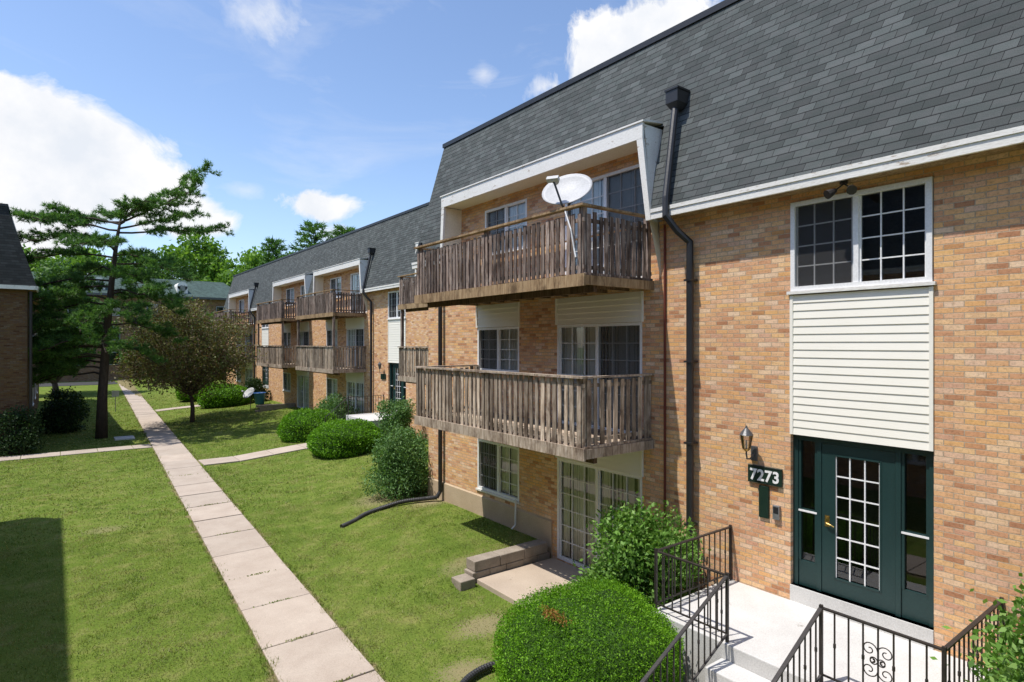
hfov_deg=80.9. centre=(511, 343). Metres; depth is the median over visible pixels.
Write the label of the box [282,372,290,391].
window
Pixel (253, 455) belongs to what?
path
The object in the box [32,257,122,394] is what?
broadleaf tree
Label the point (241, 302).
window
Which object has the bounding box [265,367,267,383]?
door
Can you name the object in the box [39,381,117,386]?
road
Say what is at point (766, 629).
entrance steps
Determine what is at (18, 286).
apartment building
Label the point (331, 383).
window
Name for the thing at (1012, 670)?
leafy bush
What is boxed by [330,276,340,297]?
window
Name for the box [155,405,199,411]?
path
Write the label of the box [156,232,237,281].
broadleaf tree
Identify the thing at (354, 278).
sliding door
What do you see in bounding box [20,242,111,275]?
broadleaf tree
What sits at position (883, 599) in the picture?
door
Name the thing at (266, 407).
retaining wall
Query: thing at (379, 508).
drain hose
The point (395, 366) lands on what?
door
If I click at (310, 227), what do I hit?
tree
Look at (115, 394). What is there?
path sign
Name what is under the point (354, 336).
sliding door
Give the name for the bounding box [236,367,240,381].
window
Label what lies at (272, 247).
conifer tree
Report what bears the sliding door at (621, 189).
in the apartment building at (854, 362)
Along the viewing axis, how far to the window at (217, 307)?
80.67 m
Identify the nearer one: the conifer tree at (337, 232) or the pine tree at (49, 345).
the pine tree at (49, 345)
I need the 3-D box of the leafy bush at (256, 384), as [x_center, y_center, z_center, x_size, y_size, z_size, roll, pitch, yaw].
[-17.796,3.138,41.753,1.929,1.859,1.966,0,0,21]
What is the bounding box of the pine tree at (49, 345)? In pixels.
[10,159,234,438]
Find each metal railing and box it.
[325,394,383,421]
[640,525,731,681]
[771,597,1003,681]
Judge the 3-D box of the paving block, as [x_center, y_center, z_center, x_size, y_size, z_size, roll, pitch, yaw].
[-0.902,4.425,11.124,0.320,0.190,0.330,0,0,-37]
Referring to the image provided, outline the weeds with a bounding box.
[179,474,364,681]
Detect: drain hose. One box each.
[340,495,436,527]
[460,659,499,681]
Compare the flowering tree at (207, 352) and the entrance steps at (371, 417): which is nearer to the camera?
the entrance steps at (371, 417)
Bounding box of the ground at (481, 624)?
[0,377,550,681]
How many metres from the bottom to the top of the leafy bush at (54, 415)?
1.874 m
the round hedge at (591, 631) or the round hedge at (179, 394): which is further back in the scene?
the round hedge at (179, 394)
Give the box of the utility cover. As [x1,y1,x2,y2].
[114,435,134,440]
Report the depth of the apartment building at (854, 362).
8.71 m
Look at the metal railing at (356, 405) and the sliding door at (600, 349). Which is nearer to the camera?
the sliding door at (600, 349)
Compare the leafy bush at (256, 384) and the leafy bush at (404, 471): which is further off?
the leafy bush at (256, 384)
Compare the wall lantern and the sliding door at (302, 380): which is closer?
the wall lantern
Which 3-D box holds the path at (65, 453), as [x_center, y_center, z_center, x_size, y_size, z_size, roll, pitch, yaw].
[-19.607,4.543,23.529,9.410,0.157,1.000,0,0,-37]
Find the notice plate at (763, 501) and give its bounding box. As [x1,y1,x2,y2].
[759,485,768,518]
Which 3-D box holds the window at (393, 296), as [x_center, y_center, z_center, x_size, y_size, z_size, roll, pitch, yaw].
[-5.089,-1.723,26.837,0.225,1.275,1.780,0,0,-37]
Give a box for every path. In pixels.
[0,444,151,460]
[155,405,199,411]
[198,443,310,465]
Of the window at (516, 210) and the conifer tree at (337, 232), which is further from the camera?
the conifer tree at (337, 232)
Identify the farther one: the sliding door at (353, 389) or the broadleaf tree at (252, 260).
the broadleaf tree at (252, 260)
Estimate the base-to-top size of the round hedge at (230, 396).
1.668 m
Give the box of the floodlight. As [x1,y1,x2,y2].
[823,180,856,198]
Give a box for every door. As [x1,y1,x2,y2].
[245,334,252,355]
[245,368,252,386]
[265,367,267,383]
[297,374,308,408]
[300,285,304,297]
[300,331,308,349]
[346,328,363,367]
[346,381,363,413]
[350,272,366,312]
[394,365,402,406]
[557,322,641,432]
[557,458,641,574]
[565,164,644,277]
[822,443,894,613]
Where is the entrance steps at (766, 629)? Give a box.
[651,580,987,681]
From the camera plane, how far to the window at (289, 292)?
39.56 m
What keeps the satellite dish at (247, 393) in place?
on the ground at (481, 624)
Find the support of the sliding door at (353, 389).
in the apartment building at (343, 315)
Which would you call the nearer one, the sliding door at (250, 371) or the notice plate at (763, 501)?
the notice plate at (763, 501)
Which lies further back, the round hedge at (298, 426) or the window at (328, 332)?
the window at (328, 332)
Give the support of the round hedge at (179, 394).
on the ground at (481, 624)
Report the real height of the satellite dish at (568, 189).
1.688 m
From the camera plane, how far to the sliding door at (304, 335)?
36.72 m
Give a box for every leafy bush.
[0,405,45,455]
[34,397,94,433]
[43,386,91,419]
[244,376,270,401]
[314,389,358,420]
[360,423,431,500]
[374,396,415,442]
[568,491,712,607]
[930,573,1023,681]
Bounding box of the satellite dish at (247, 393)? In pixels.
[241,388,253,408]
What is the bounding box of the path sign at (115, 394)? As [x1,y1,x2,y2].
[112,390,118,411]
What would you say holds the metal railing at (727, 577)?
on the entrance steps at (766, 629)
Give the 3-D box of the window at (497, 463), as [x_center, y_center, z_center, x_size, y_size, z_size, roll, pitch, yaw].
[-0.293,2.922,13.975,0.180,1.245,1.720,0,0,-37]
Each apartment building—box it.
[0,203,42,452]
[215,202,428,439]
[412,0,1023,668]
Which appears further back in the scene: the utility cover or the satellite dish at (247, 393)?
the satellite dish at (247, 393)
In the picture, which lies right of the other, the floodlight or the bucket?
the floodlight
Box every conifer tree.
[257,236,289,265]
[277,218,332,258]
[325,223,356,240]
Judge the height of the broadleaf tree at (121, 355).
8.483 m
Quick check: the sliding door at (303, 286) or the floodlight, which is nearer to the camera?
the floodlight
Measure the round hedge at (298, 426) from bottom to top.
1.547 m
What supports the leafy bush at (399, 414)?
on the ground at (481, 624)
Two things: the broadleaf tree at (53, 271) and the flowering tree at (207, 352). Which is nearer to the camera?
the flowering tree at (207, 352)
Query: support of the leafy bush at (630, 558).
on the ground at (481, 624)
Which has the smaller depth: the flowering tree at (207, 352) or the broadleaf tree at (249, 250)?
the flowering tree at (207, 352)
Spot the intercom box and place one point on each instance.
(776, 512)
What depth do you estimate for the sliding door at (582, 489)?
11.81 m
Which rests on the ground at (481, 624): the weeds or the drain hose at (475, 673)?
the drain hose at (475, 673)
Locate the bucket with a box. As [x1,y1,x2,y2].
[253,392,265,403]
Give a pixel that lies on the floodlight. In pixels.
(850, 190)
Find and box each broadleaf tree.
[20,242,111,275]
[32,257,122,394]
[93,248,176,279]
[115,311,196,380]
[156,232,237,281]
[181,249,264,285]
[187,311,225,376]
[235,246,294,267]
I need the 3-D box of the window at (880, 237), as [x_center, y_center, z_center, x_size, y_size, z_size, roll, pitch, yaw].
[4.464,-1.322,7.756,0.225,1.275,1.780,0,0,-37]
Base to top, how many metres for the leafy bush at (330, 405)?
1.924 m
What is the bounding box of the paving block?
[452,573,474,590]
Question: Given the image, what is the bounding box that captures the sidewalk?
[119,384,384,681]
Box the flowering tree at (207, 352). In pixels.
[108,296,267,421]
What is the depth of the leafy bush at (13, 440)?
24.38 m
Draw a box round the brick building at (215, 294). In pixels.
[32,272,229,382]
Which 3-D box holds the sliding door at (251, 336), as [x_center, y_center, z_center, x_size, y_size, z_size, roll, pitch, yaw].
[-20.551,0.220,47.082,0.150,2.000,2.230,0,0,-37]
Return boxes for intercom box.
[773,505,780,519]
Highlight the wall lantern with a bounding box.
[739,425,757,460]
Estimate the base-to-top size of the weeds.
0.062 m
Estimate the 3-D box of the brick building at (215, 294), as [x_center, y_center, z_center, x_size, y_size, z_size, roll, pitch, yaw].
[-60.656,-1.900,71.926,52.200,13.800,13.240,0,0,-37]
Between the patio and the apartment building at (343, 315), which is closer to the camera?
the patio
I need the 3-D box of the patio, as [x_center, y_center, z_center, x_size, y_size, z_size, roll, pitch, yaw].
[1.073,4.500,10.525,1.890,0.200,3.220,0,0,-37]
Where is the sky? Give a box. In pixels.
[0,0,723,278]
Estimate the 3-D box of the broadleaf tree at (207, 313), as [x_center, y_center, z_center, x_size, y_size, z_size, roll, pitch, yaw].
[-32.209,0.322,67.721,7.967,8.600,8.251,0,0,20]
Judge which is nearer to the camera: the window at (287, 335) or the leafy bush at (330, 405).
the leafy bush at (330, 405)
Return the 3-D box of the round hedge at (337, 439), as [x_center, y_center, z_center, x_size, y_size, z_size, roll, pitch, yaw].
[-6.488,3.618,23.516,3.076,1.451,3.001,0,0,-37]
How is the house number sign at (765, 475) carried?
attached to the apartment building at (854, 362)
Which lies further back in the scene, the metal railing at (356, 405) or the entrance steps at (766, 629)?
the metal railing at (356, 405)
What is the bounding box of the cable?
[565,210,575,257]
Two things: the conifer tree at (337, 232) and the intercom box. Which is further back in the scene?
the conifer tree at (337, 232)
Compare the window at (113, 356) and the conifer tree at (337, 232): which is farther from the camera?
the window at (113, 356)
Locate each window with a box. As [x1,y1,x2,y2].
[109,352,119,364]
[216,306,223,313]
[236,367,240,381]
[239,299,243,311]
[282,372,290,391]
[284,332,290,347]
[286,287,293,305]
[326,329,336,347]
[326,378,336,399]
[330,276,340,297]
[387,290,405,319]
[476,438,519,503]
[477,327,518,374]
[485,198,526,252]
[786,176,936,294]
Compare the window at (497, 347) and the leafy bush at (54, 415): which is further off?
the leafy bush at (54, 415)
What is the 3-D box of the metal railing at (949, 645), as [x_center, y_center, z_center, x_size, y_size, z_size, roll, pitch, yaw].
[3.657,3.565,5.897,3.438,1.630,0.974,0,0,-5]
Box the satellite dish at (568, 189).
[542,174,592,273]
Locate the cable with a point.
(571, 233)
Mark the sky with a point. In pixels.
(340, 112)
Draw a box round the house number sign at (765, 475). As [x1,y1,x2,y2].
[748,464,782,487]
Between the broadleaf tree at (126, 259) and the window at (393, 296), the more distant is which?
the broadleaf tree at (126, 259)
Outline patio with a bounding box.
[477,558,592,607]
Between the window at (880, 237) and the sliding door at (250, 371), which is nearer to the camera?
the window at (880, 237)
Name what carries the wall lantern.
attached to the apartment building at (854, 362)
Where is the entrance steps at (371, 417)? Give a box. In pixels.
[346,412,408,427]
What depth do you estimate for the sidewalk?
11.13 m
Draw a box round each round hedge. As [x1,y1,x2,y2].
[175,383,218,400]
[196,383,251,407]
[276,407,336,442]
[306,418,383,458]
[489,573,685,681]
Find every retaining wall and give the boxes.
[255,403,294,411]
[464,539,549,582]
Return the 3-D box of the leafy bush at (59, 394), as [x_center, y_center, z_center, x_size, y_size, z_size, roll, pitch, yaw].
[-26.088,3.516,35.477,2.412,2.114,2.488,0,0,26]
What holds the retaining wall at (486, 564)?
on the ground at (481, 624)

